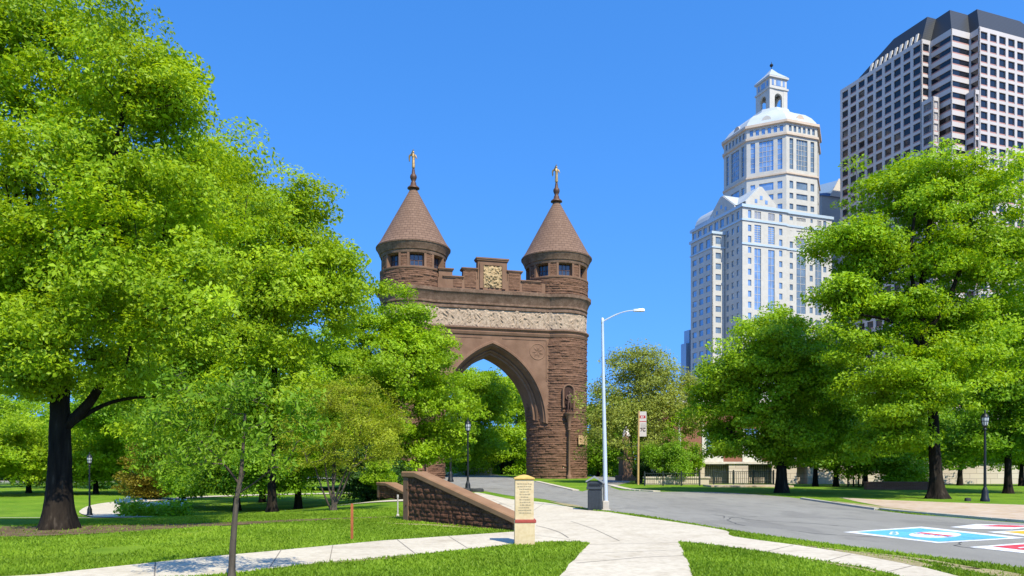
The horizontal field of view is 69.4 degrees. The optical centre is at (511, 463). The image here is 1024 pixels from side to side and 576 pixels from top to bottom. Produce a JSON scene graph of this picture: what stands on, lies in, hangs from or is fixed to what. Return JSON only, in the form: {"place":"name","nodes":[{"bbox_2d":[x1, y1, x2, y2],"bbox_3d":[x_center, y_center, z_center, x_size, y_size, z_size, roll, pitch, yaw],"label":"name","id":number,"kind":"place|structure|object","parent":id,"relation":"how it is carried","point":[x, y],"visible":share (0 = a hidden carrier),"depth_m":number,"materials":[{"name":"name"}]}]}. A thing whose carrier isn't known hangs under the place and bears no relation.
{"place":"outdoors","nodes":[
{"label":"outdoors","id":0,"kind":"place"},
{"bbox_2d":[79,492,345,516],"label":"path","id":1,"kind":"structure","parent":0,"point":[103,509],"depth_m":48.43,"materials":[{"name":"concrete"}]},
{"bbox_2d":[0,499,502,517],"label":"path","id":2,"kind":"structure","parent":0,"point":[134,517],"depth_m":34.97,"materials":[{"name":"concrete"}]},
{"bbox_2d":[18,492,956,575],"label":"path","id":3,"kind":"structure","parent":0,"point":[623,545],"depth_m":13.59,"materials":[{"name":"concrete"}]},
{"bbox_2d":[0,473,1023,575],"bbox_3d":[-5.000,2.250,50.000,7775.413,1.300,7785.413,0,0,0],"label":"ground","id":4,"kind":"structure","parent":0,"point":[18,501],"depth_m":46.10,"materials":[{"name":"green plant"}]},
{"bbox_2d":[0,399,48,485],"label":"background tree","id":5,"kind":"object","parent":4,"relation":"on","point":[17,453],"visible":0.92,"depth_m":64.94,"materials":[{"name":"green plant"}]},
{"bbox_2d":[0,406,74,492],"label":"background tree","id":6,"kind":"object","parent":4,"relation":"on","point":[28,486],"visible":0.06,"depth_m":72.46,"materials":[{"name":"green plant"}]},
{"bbox_2d":[2,385,80,484],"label":"background tree","id":7,"kind":"object","parent":4,"relation":"on","point":[16,402],"visible":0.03,"depth_m":96.92,"materials":[{"name":"green plant"}]},
{"bbox_2d":[0,371,99,484],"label":"background tree","id":8,"kind":"object","parent":4,"relation":"on","point":[10,403],"visible":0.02,"depth_m":86.80,"materials":[{"name":"green plant"}]},
{"bbox_2d":[28,427,142,493],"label":"background tree","id":9,"kind":"object","parent":4,"relation":"on","point":[105,467],"visible":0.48,"depth_m":69.67,"materials":[{"name":"green plant"}]},
{"bbox_2d":[86,452,92,515],"bbox_3d":[-22.857,1.089,40.000,0.322,3.468,0.322,0,0,0],"label":"street lamp","id":10,"kind":"object","parent":4,"relation":"on","point":[89,462],"visible":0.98,"depth_m":39.96,"materials":[{"name":"black metal"}]},
{"bbox_2d":[36,384,187,495],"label":"background tree","id":11,"kind":"object","parent":4,"relation":"on","point":[100,418],"visible":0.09,"depth_m":65.17,"materials":[{"name":"green plant"}]},
{"bbox_2d":[113,499,139,516],"bbox_3d":[-19.657,2.282,37.588,1.240,1.044,1.333,0,0,0],"label":"flowering plant","id":12,"kind":"object","parent":4,"relation":"on","point":[123,511],"visible":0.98,"depth_m":37.49,"materials":[{"name":"green plant"}]},
{"bbox_2d":[120,498,149,515],"bbox_3d":[-19.438,2.294,38.281,1.260,1.087,1.256,0,0,0],"label":"flowering plant","id":13,"kind":"object","parent":4,"relation":"on","point":[139,502],"visible":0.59,"depth_m":38.13,"materials":[{"name":"green plant"}]},
{"bbox_2d":[111,432,174,498],"bbox_3d":[-29.194,-0.076,59.066,5.352,6.253,6.017,0,0,-19],"label":"conical bush","id":14,"kind":"object","parent":4,"relation":"on","point":[146,488],"visible":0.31,"depth_m":58.70,"materials":[{"name":"green plant"}]},
{"bbox_2d":[134,504,158,515],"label":"flowering plant","id":15,"kind":"object","parent":4,"relation":"on","point":[146,509],"visible":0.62,"depth_m":38.09,"materials":[{"name":"green plant"}]},
{"bbox_2d":[0,0,297,529],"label":"oak tree","id":16,"kind":"object","parent":4,"relation":"on","point":[63,272],"visible":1,"depth_m":17.21,"materials":[{"name":"green plant"}]},
{"bbox_2d":[144,502,167,515],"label":"flowering plant","id":17,"kind":"object","parent":4,"relation":"on","point":[152,509],"visible":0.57,"depth_m":37.90,"materials":[{"name":"green plant"}]},
{"bbox_2d":[111,402,214,502],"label":"background tree","id":18,"kind":"object","parent":4,"relation":"on","point":[142,458],"visible":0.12,"depth_m":48.24,"materials":[{"name":"green plant"}]},
{"bbox_2d":[152,502,181,516],"bbox_3d":[-17.534,2.360,37.600,1.317,0.920,1.294,0,0,0],"label":"flowering plant","id":19,"kind":"object","parent":4,"relation":"on","point":[166,513],"visible":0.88,"depth_m":37.43,"materials":[{"name":"green plant"}]},
{"bbox_2d":[170,498,194,514],"bbox_3d":[-18.408,2.414,41.168,1.280,1.070,1.277,0,0,0],"label":"flowering plant","id":20,"kind":"object","parent":4,"relation":"on","point":[184,501],"visible":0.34,"depth_m":41.09,"materials":[{"name":"green plant"}]},
{"bbox_2d":[170,502,197,515],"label":"flowering plant","id":21,"kind":"object","parent":4,"relation":"on","point":[185,508],"visible":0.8,"depth_m":37.99,"materials":[{"name":"green plant"}]},
{"bbox_2d":[0,516,402,536],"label":"bare earth","id":22,"kind":"structure","parent":4,"relation":"on","point":[9,532],"depth_m":18.29,"materials":[{"name":"soil"}]},
{"bbox_2d":[43,116,396,511],"bbox_3d":[-12.700,-5.816,31.297,15.559,15.999,10.656,0,0,0],"label":"oak tree","id":23,"kind":"object","parent":4,"relation":"on","point":[270,303],"visible":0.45,"depth_m":29.57,"materials":[{"name":"green plant"}]},
{"bbox_2d":[72,322,371,390],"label":"background tree","id":24,"kind":"object","parent":4,"relation":"on","point":[309,333],"visible":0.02,"depth_m":81.95,"materials":[{"name":"green plant"}]},
{"bbox_2d":[123,354,340,575],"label":"sapling","id":25,"kind":"object","parent":4,"relation":"on","point":[230,396],"visible":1,"depth_m":10.16,"materials":[{"name":"green plant"}]},
{"bbox_2d":[171,413,321,510],"bbox_3d":[-16.785,-0.283,45.893,10.028,6.667,7.171,0,0,27],"label":"background tree","id":26,"kind":"object","parent":4,"relation":"on","point":[222,482],"visible":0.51,"depth_m":44.48,"materials":[{"name":"green plant"}]},
{"bbox_2d":[172,355,349,501],"bbox_3d":[-18.264,-2.696,55.855,16.790,11.492,11.108,0,0,0],"label":"background tree","id":27,"kind":"object","parent":4,"relation":"on","point":[313,475],"visible":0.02,"depth_m":55.05,"materials":[{"name":"green plant"}]},
{"bbox_2d":[245,384,339,508],"bbox_3d":[-14.292,-1.325,48.988,9.024,8.651,9.278,0,0,0],"label":"background tree","id":28,"kind":"object","parent":4,"relation":"on","point":[298,502],"visible":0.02,"depth_m":46.80,"materials":[{"name":"green plant"}]},
{"bbox_2d":[263,373,414,510],"bbox_3d":[-6.126,-0.695,26.199,5.237,5.015,4.190,0,0,0],"label":"ornamental tree","id":29,"kind":"object","parent":4,"relation":"on","point":[380,449],"visible":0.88,"depth_m":25.71,"materials":[{"name":"green plant"}]},
{"bbox_2d":[322,443,413,502],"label":"background tree","id":30,"kind":"object","parent":4,"relation":"on","point":[365,492],"visible":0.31,"depth_m":40.18,"materials":[{"name":"green plant"}]},
{"bbox_2d":[359,458,397,499],"bbox_3d":[-7.028,0.838,38.901,2.122,2.444,2.315,0,0,0],"label":"bush","id":31,"kind":"object","parent":4,"relation":"on","point":[374,475],"visible":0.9,"depth_m":38.49,"materials":[{"name":"green plant"}]},
{"bbox_2d":[278,278,492,482],"bbox_3d":[-7.759,-4.552,45.746,13.349,13.423,11.511,0,0,0],"label":"maple tree","id":32,"kind":"object","parent":4,"relation":"on","point":[419,351],"visible":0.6,"depth_m":44.35,"materials":[{"name":"green plant"}]},
{"bbox_2d":[376,482,402,498],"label":"cheek wall","id":33,"kind":"structure","parent":4,"relation":"on","point":[392,490],"depth_m":36.77,"materials":[{"name":"stone"}]},
{"bbox_2d":[401,471,514,530],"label":"cheek wall","id":34,"kind":"structure","parent":4,"relation":"on","point":[428,497],"depth_m":19.45,"materials":[{"name":"stone"}]},
{"bbox_2d":[465,418,470,490],"bbox_3d":[-2.453,-0.486,41.067,0.388,4.172,0.388,0,0,0],"label":"street lamp","id":35,"kind":"object","parent":4,"relation":"on","point":[467,429],"visible":0.91,"depth_m":41.01,"materials":[{"name":"black metal"}]},
{"bbox_2d":[445,366,520,475],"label":"background tree","id":36,"kind":"object","parent":4,"relation":"on","point":[486,439],"visible":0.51,"depth_m":97.55,"materials":[{"name":"green plant"}]},
{"bbox_2d":[376,149,591,478],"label":"memorial arch","id":37,"kind":"structure","parent":4,"relation":"on","point":[528,336],"depth_m":79.77,"materials":[{"name":"stone"}]},
{"bbox_2d":[445,369,526,474],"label":"background tree","id":38,"kind":"object","parent":4,"relation":"on","point":[516,436],"visible":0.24,"depth_m":108.15,"materials":[{"name":"green plant"}]},
{"bbox_2d":[483,411,525,473],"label":"background tree","id":39,"kind":"object","parent":4,"relation":"on","point":[509,463],"visible":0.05,"depth_m":116.17,"materials":[{"name":"green plant"}]},
{"bbox_2d":[0,507,1023,575],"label":"grass","id":40,"kind":"structure","parent":4,"relation":"on","point":[318,530],"depth_m":13.40,"materials":[{"name":"green plant"}]},
{"bbox_2d":[513,475,535,544],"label":"information pillar","id":41,"kind":"structure","parent":4,"relation":"on","point":[524,526],"depth_m":14.56,"materials":[{"name":"beige stone"}]},
{"bbox_2d":[586,390,636,476],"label":"background tree","id":42,"kind":"object","parent":4,"relation":"on","point":[595,461],"visible":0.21,"depth_m":92.65,"materials":[{"name":"green plant"}]},
{"bbox_2d":[586,401,641,475],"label":"background tree","id":43,"kind":"object","parent":4,"relation":"on","point":[591,472],"visible":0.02,"depth_m":100.97,"materials":[{"name":"green plant"}]},
{"bbox_2d":[601,309,644,509],"bbox_3d":[3.846,-1.873,25.726,1.501,6.985,0.320,0,0,4],"label":"light pole","id":44,"kind":"object","parent":4,"relation":"on","point":[605,503],"visible":0.94,"depth_m":25.71,"materials":[{"name":"metal"}]},
{"bbox_2d":[615,433,635,480],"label":"statue","id":45,"kind":"object","parent":4,"relation":"on","point":[625,473],"visible":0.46,"depth_m":70.59,"materials":[{"name":"grey stone"}]},
{"bbox_2d":[608,484,659,491],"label":"kerb","id":46,"kind":"structure","parent":4,"relation":"on","point":[617,486],"depth_m":46.23,"materials":[{"name":"concrete"}]},
{"bbox_2d":[570,338,710,482],"bbox_3d":[11.199,-4.364,62.766,13.160,12.228,8.899,0,0,-18],"label":"olive tree","id":47,"kind":"object","parent":4,"relation":"on","point":[649,400],"visible":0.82,"depth_m":61.55,"materials":[{"name":"green plant"}]},
{"bbox_2d":[637,411,645,484],"bbox_3d":[9.979,-1.243,56.861,0.722,5.688,0.170,0,0,0],"label":"bus stop sign","id":48,"kind":"object","parent":4,"relation":"on","point":[641,423],"visible":1,"depth_m":56.83,"materials":[{"name":"white metal"}]},
{"bbox_2d":[627,453,671,478],"bbox_3d":[11.553,0.188,60.926,4.166,3.125,3.357,0,0,0],"label":"bush","id":49,"kind":"object","parent":4,"relation":"on","point":[643,467],"visible":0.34,"depth_m":60.46,"materials":[{"name":"green plant"}]},
{"bbox_2d":[635,427,705,479],"bbox_3d":[12.687,-0.600,58.234,4.955,4.700,5.078,0,0,34],"label":"willow bush","id":50,"kind":"object","parent":4,"relation":"on","point":[672,455],"visible":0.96,"depth_m":57.23,"materials":[{"name":"green plant"}]},
{"bbox_2d":[644,472,700,485],"bbox_3d":[11.703,1.075,54.000,4.113,1.050,0.090,0,0,0],"label":"railing","id":51,"kind":"object","parent":4,"relation":"on","point":[699,477],"visible":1,"depth_m":53.98,"materials":[{"name":"black metal"}]},
{"bbox_2d":[643,477,709,484],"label":"wall","id":52,"kind":"structure","parent":4,"relation":"on","point":[671,481],"depth_m":57.00,"materials":[{"name":"stone"}]},
{"bbox_2d":[713,470,773,484],"bbox_3d":[17.382,1.025,55.500,4.599,1.150,0.090,0,0,0],"label":"railing","id":53,"kind":"object","parent":4,"relation":"on","point":[733,477],"visible":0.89,"depth_m":55.49,"materials":[{"name":"black metal"}]},
{"bbox_2d":[703,485,793,486],"bbox_3d":[16.532,1.540,51.950,5.726,0.120,2.197,0,0,3],"label":"stone step","id":54,"kind":"object","parent":4,"relation":"on","point":[742,485],"visible":0.64,"depth_m":50.89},
{"bbox_2d":[666,301,875,492],"bbox_3d":[14.970,-3.834,41.607,12.326,11.169,8.625,0,0,0],"label":"linden tree","id":55,"kind":"object","parent":4,"relation":"on","point":[780,350],"visible":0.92,"depth_m":40.32,"materials":[{"name":"green plant"}]},
{"bbox_2d":[791,408,853,485],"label":"background tree","id":56,"kind":"object","parent":4,"relation":"on","point":[815,478],"visible":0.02,"depth_m":52.85,"materials":[{"name":"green plant"}]},
{"bbox_2d":[798,410,879,486],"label":"background tree","id":57,"kind":"object","parent":4,"relation":"on","point":[826,465],"visible":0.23,"depth_m":51.11,"materials":[{"name":"green plant"}]},
{"bbox_2d":[847,473,864,485],"bbox_3d":[24.665,0.900,53.000,1.237,1.400,0.090,0,0,0],"label":"railing","id":58,"kind":"object","parent":4,"relation":"on","point":[853,484],"visible":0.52,"depth_m":52.98,"materials":[{"name":"black metal"}]},
{"bbox_2d":[698,462,1018,483],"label":"terrace wall","id":59,"kind":"structure","parent":4,"relation":"on","point":[800,475],"depth_m":59.00,"materials":[{"name":"concrete"}]},
{"bbox_2d":[798,544,931,565],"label":"bare earth","id":60,"kind":"structure","parent":4,"relation":"on","point":[896,559],"depth_m":12.42,"materials":[{"name":"beige soil"}]},
{"bbox_2d":[852,405,880,485],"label":"background tree","id":61,"kind":"object","parent":4,"relation":"on","point":[870,415],"visible":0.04,"depth_m":53.12,"materials":[{"name":"green plant"}]},
{"bbox_2d":[835,501,924,511],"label":"bare earth","id":62,"kind":"structure","parent":4,"relation":"on","point":[879,506],"depth_m":27.62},
{"bbox_2d":[813,383,952,459],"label":"background tree","id":63,"kind":"object","parent":4,"relation":"on","point":[873,401],"depth_m":75.47,"materials":[{"name":"green plant"}]},
{"bbox_2d":[831,445,943,481],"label":"background tree","id":64,"kind":"object","parent":4,"relation":"on","point":[904,468],"visible":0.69,"depth_m":48.67,"materials":[{"name":"green plant"}]},
{"bbox_2d":[793,137,1023,498],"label":"elm tree","id":65,"kind":"object","parent":4,"relation":"on","point":[930,369],"visible":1,"depth_m":33.81,"materials":[{"name":"green plant"}]},
{"bbox_2d":[800,498,1023,522],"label":"kerb","id":66,"kind":"structure","parent":4,"relation":"on","point":[949,515],"depth_m":23.13,"materials":[{"name":"concrete"}]},
{"bbox_2d":[860,551,979,568],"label":"bare earth","id":67,"kind":"structure","parent":4,"relation":"on","point":[932,561],"depth_m":12.04,"materials":[{"name":"brown soil"}]},
{"bbox_2d":[885,411,967,464],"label":"background tree","id":68,"kind":"object","parent":4,"relation":"on","point":[943,422],"visible":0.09,"depth_m":49.34,"materials":[{"name":"green plant"}]},
{"bbox_2d":[922,409,1014,485],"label":"background tree","id":69,"kind":"object","parent":4,"relation":"on","point":[960,477],"visible":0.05,"depth_m":54.29,"materials":[{"name":"green plant"}]},
{"bbox_2d":[922,264,1023,493],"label":"elm tree","id":70,"kind":"object","parent":4,"relation":"on","point":[965,443],"visible":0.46,"depth_m":39.51,"materials":[{"name":"green plant"}]},
{"bbox_2d":[942,565,1020,575],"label":"bare earth","id":71,"kind":"structure","parent":4,"relation":"on","point":[996,572],"depth_m":10.92,"materials":[{"name":"beige soil"}]},
{"bbox_2d":[980,410,989,501],"bbox_3d":[20.212,-0.360,31.590,0.364,3.920,0.364,0,0,0],"label":"street lamp","id":72,"kind":"object","parent":4,"relation":"on","point":[984,417],"visible":1,"depth_m":31.54,"materials":[{"name":"black metal"}]},
{"bbox_2d":[987,424,1023,485],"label":"background tree","id":73,"kind":"object","parent":4,"relation":"on","point":[1020,467],"visible":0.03,"depth_m":53.95,"materials":[{"name":"green plant"}]},
{"bbox_2d":[0,0,1023,427],"label":"sky","id":74,"kind":"structure","parent":0,"point":[634,104],"materials":[{"name":"blue"}]},
{"bbox_2d":[308,474,1023,566],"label":"road","id":75,"kind":"structure","parent":0,"point":[791,517],"depth_m":22.44,"materials":[{"name":"grey asphalt"}]},
{"bbox_2d":[445,468,492,474],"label":"wall","id":76,"kind":"structure","parent":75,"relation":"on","point":[481,473],"depth_m":110.82,"materials":[{"name":"stone"}]},
{"bbox_2d":[586,476,604,509],"bbox_3d":[2.881,1.000,25.582,0.640,1.180,0.620,0,0,7],"label":"litter bin","id":77,"kind":"object","parent":75,"relation":"on","point":[594,488],"visible":1,"depth_m":25.32,"materials":[{"name":"grey plastic"}]},
{"bbox_2d":[847,527,1022,542],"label":"road painting","id":78,"kind":"object","parent":75,"relation":"on","point":[933,535],"visible":1,"depth_m":16.55,"materials":[{"name":"blue paint"}]},
{"bbox_2d":[955,524,1023,528],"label":"road painting","id":79,"kind":"object","parent":75,"relation":"on","point":[983,526],"visible":1,"depth_m":18.76,"materials":[{"name":"white paint"}]},
{"bbox_2d":[973,543,1023,552],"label":"road painting","id":80,"kind":"object","parent":75,"relation":"on","point":[1017,547],"visible":1,"depth_m":14.07,"materials":[{"name":"white paint"}]},
{"bbox_2d":[993,530,1023,535],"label":"road painting","id":81,"kind":"object","parent":75,"relation":"on","point":[1017,532],"visible":1,"depth_m":17.15,"materials":[{"name":"white paint"}]},
{"bbox_2d":[642,399,794,476],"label":"brick building","id":82,"kind":"structure","parent":0,"point":[699,439],"depth_m":77.00,"materials":[{"name":"brick"}]},
{"bbox_2d":[704,430,722,461],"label":"window","id":83,"kind":"structure","parent":82,"relation":"in","point":[708,459],"depth_m":76.94,"materials":[{"name":"stone"}]},
{"bbox_2d":[742,428,760,461],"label":"window","id":84,"kind":"structure","parent":82,"relation":"in","point":[744,459],"depth_m":76.94,"materials":[{"name":"stone"}]},
{"bbox_2d":[681,62,833,394],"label":"office tower","id":85,"kind":"structure","parent":0,"point":[746,230],"depth_m":289.88,"materials":[{"name":"stone"}]},
{"bbox_2d":[732,150,738,182],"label":"window","id":86,"kind":"structure","parent":85,"relation":"in","point":[735,157],"depth_m":301.41,"materials":[{"name":"glass"}]},
{"bbox_2d":[751,143,754,173],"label":"window","id":87,"kind":"structure","parent":85,"relation":"in","point":[752,145],"depth_m":293.42,"materials":[{"name":"glass"}]},
{"bbox_2d":[754,248,760,309],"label":"window","id":88,"kind":"structure","parent":85,"relation":"in","point":[757,264],"depth_m":282.52,"materials":[{"name":"glass"}]},
{"bbox_2d":[754,225,760,242],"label":"window","id":89,"kind":"structure","parent":85,"relation":"in","point":[757,234],"depth_m":282.52,"materials":[{"name":"glass"}]},
{"bbox_2d":[759,140,772,171],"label":"window","id":90,"kind":"structure","parent":85,"relation":"in","point":[765,148],"depth_m":291.06,"materials":[{"name":"glass"}]},
{"bbox_2d":[759,182,772,190],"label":"window","id":91,"kind":"structure","parent":85,"relation":"in","point":[768,186],"depth_m":290.92,"materials":[{"name":"glass"}]},
{"bbox_2d":[768,250,773,310],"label":"window","id":92,"kind":"structure","parent":85,"relation":"in","point":[770,253],"depth_m":284.67,"materials":[{"name":"glass"}]},
{"bbox_2d":[768,227,773,243],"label":"window","id":93,"kind":"structure","parent":85,"relation":"in","point":[770,229],"depth_m":284.70,"materials":[{"name":"glass"}]},
{"bbox_2d":[778,139,781,168],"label":"window","id":94,"kind":"structure","parent":85,"relation":"in","point":[779,140],"depth_m":288.94,"materials":[{"name":"glass"}]},
{"bbox_2d":[796,254,804,313],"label":"window","id":95,"kind":"structure","parent":85,"relation":"in","point":[800,269],"depth_m":290.07,"materials":[{"name":"glass"}]},
{"bbox_2d":[796,140,806,170],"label":"window","id":96,"kind":"structure","parent":85,"relation":"in","point":[801,146],"depth_m":290.57,"materials":[{"name":"glass"}]},
{"bbox_2d":[815,259,820,314],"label":"window","id":97,"kind":"structure","parent":85,"relation":"in","point":[817,269],"depth_m":292.99,"materials":[{"name":"glass"}]},
{"bbox_2d":[819,179,839,342],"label":"office block","id":98,"kind":"structure","parent":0,"point":[829,193],"depth_m":332.00,"materials":[{"name":"stone"}]},
{"bbox_2d":[863,482,944,489],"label":"planter wall","id":99,"kind":"structure","parent":0,"point":[895,485],"depth_m":45.76,"materials":[{"name":"grey stone"}]},
{"bbox_2d":[839,497,1023,519],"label":"pavement","id":100,"kind":"structure","parent":0,"point":[1011,511],"depth_m":27.05,"materials":[{"name":"beige concrete"}]},
{"bbox_2d":[840,9,1023,412],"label":"office tower","id":101,"kind":"structure","parent":0,"point":[923,83],"depth_m":264.49,"materials":[{"name":"grey concrete"}]},
{"bbox_2d":[931,81,950,96],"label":"window","id":102,"kind":"structure","parent":101,"relation":"in","point":[947,85],"depth_m":262.12,"materials":[{"name":"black glass"}]},
{"bbox_2d":[931,70,950,86],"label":"window","id":103,"kind":"structure","parent":101,"relation":"in","point":[947,74],"depth_m":262.12,"materials":[{"name":"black glass"}]},
{"bbox_2d":[931,59,950,74],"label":"window","id":104,"kind":"structure","parent":101,"relation":"in","point":[948,62],"depth_m":262.12,"materials":[{"name":"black glass"}]},
{"bbox_2d":[931,47,950,63],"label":"window","id":105,"kind":"structure","parent":101,"relation":"in","point":[948,51],"depth_m":262.22,"materials":[{"name":"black glass"}]},
{"bbox_2d":[931,36,950,52],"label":"window","id":106,"kind":"structure","parent":101,"relation":"in","point":[947,40],"depth_m":262.12,"materials":[{"name":"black glass"}]},
{"bbox_2d":[952,126,964,134],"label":"window","id":107,"kind":"structure","parent":101,"relation":"in","point":[957,130],"depth_m":259.42,"materials":[{"name":"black glass"}]},
{"bbox_2d":[952,81,968,90],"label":"window","id":108,"kind":"structure","parent":101,"relation":"in","point":[954,84],"depth_m":259.76,"materials":[{"name":"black glass"}]},
{"bbox_2d":[952,70,968,78],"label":"window","id":109,"kind":"structure","parent":101,"relation":"in","point":[954,72],"depth_m":259.73,"materials":[{"name":"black glass"}]},
{"bbox_2d":[952,58,968,67],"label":"window","id":110,"kind":"structure","parent":101,"relation":"in","point":[954,61],"depth_m":259.76,"materials":[{"name":"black glass"}]},
{"bbox_2d":[952,47,968,56],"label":"window","id":111,"kind":"structure","parent":101,"relation":"in","point":[954,50],"depth_m":259.76,"materials":[{"name":"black glass"}]},
{"bbox_2d":[952,35,968,44],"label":"window","id":112,"kind":"structure","parent":101,"relation":"in","point":[954,38],"depth_m":259.70,"materials":[{"name":"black glass"}]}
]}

